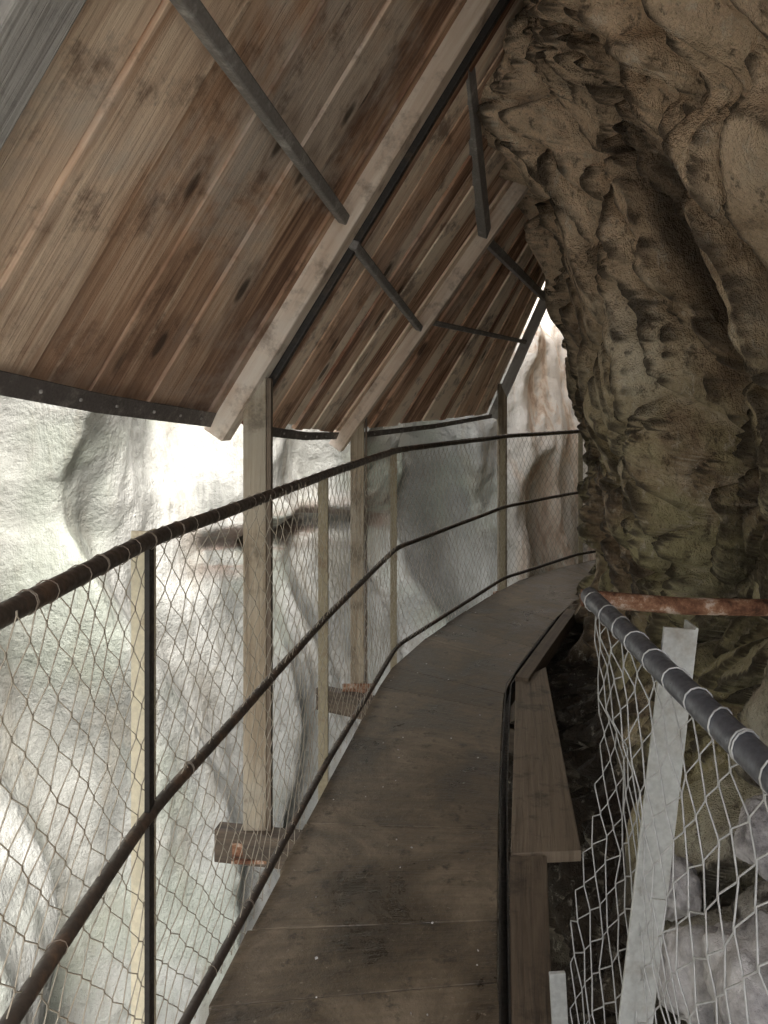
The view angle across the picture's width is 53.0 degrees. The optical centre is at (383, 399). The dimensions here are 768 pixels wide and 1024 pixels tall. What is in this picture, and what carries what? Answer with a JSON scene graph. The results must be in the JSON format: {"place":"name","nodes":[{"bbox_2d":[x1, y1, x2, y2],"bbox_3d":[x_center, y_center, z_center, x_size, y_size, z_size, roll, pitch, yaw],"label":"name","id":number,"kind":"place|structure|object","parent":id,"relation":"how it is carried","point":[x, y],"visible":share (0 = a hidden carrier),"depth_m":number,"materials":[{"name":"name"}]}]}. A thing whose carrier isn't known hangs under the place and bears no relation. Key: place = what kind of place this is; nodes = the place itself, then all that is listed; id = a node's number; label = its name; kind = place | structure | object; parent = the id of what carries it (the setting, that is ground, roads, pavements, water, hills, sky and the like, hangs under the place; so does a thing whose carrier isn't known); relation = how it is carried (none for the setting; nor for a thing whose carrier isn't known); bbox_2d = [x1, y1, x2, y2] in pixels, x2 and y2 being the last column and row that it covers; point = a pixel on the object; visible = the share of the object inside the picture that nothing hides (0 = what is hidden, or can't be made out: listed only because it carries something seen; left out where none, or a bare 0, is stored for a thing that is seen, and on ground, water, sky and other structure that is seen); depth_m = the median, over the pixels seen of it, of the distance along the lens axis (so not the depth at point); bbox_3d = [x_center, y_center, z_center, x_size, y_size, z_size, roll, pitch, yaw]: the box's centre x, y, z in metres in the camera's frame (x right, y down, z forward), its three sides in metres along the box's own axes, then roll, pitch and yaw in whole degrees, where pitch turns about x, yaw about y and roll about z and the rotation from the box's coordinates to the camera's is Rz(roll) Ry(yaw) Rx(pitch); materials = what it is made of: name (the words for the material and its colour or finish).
{"place":"outdoors","nodes":[
{"label":"outdoors","id":0,"kind":"place"},
{"bbox_2d":[267,378,366,830],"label":"post edge strips","id":1,"kind":"object","parent":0,"point":[270,512],"visible":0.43,"depth_m":2.82,"materials":[{"name":"brown wood"}]},
{"bbox_2d":[484,0,767,1023],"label":"rock cliff","id":2,"kind":"structure","parent":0,"point":[632,136],"depth_m":2.62,"materials":[{"name":"brown stone"}]},
{"bbox_2d":[0,0,86,149],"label":"rafter","id":3,"kind":"object","parent":2,"relation":"attached to","point":[33,34],"depth_m":1.27,"materials":[{"name":"grey wood"}]},
{"bbox_2d":[204,0,498,440],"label":"rafter","id":4,"kind":"object","parent":2,"relation":"attached to","point":[385,160],"visible":0.98,"depth_m":2.74,"materials":[{"name":"brown wood"}]},
{"bbox_2d":[0,0,466,412],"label":"boards","id":5,"kind":"object","parent":4,"relation":"on","point":[167,218],"visible":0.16,"depth_m":1.95,"materials":[{"name":"brown wood"}]},
{"bbox_2d":[269,0,509,386],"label":"trim","id":6,"kind":"structure","parent":2,"relation":"attached to","point":[402,167],"depth_m":2.81,"materials":[{"name":"brown wood"}]},
{"bbox_2d":[241,0,543,431],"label":"boards","id":7,"kind":"object","parent":2,"relation":"attached to","point":[419,237],"visible":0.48,"depth_m":3.66,"materials":[{"name":"brown wood"}]},
{"bbox_2d":[205,563,586,1023],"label":"wooden walkway","id":8,"kind":"structure","parent":2,"relation":"attached to","point":[399,871],"depth_m":2.35,"materials":[{"name":"brown wood"}]},
{"bbox_2d":[0,430,584,1023],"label":"chain link fence","id":9,"kind":"object","parent":8,"relation":"on","point":[148,806],"visible":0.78,"depth_m":1.69,"materials":[{"name":"metal"}]},
{"bbox_2d":[231,591,498,863],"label":"post brackets","id":10,"kind":"object","parent":8,"relation":"on","point":[240,846],"visible":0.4,"depth_m":2.81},
{"bbox_2d":[243,377,506,830],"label":"support posts","id":11,"kind":"object","parent":8,"relation":"on","point":[255,446],"visible":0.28,"depth_m":2.83,"materials":[{"name":"brown wood"}]},
{"bbox_2d":[0,370,491,439],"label":"eave strap","id":12,"kind":"object","parent":11,"relation":"attached to","point":[13,385],"visible":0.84,"depth_m":2.20,"materials":[{"name":"metal"}]},
{"bbox_2d":[39,389,489,437],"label":"eave bolts","id":13,"kind":"object","parent":12,"relation":"attached to","point":[81,400],"visible":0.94,"depth_m":2.54,"materials":[{"name":"grey paint"}]},
{"bbox_2d":[549,587,767,1023],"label":"railing","id":14,"kind":"object","parent":8,"relation":"on","point":[680,697],"visible":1,"depth_m":1.30,"materials":[{"name":"metal"}]},
{"bbox_2d":[329,174,530,451],"bbox_3d":[0.313,-0.552,4.071,1.250,1.666,0.077,0,0,14],"label":"rafter","id":15,"kind":"object","parent":2,"relation":"attached to","point":[511,199],"visible":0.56,"depth_m":4.05,"materials":[{"name":"brown wood"}]},
{"bbox_2d":[170,0,526,343],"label":"purlins","id":16,"kind":"object","parent":15,"relation":"attached to","point":[202,24],"visible":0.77,"depth_m":1.98,"materials":[{"name":"grey paint"}]},
{"bbox_2d":[466,67,547,301],"bbox_3d":[0.633,-1.457,3.598,0.478,1.389,4.962,0,0,10],"label":"ledger","id":17,"kind":"object","parent":2,"relation":"attached to","point":[494,248],"visible":0.74,"depth_m":3.59,"materials":[{"name":"grey paint"}]},
{"bbox_2d":[488,285,550,418],"bbox_3d":[1.138,-0.498,6.067,0.669,1.309,0.086,0,0,28],"label":"rafter","id":18,"kind":"object","parent":2,"relation":"attached to","point":[522,348],"visible":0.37,"depth_m":6.06,"materials":[{"name":"grey wood"}]},
{"bbox_2d":[657,794,767,1023],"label":"limestone boulders","id":19,"kind":"object","parent":2,"relation":"on","point":[754,1003],"visible":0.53,"depth_m":1.68,"materials":[{"name":"grey stone"}]},
{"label":"ground","id":20,"kind":"structure","parent":0,"visible":0},
{"bbox_2d":[0,284,583,1023],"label":"gorge wall","id":21,"kind":"structure","parent":20,"relation":"on","point":[78,486],"depth_m":5.85,"materials":[{"name":"stone"}]}
]}

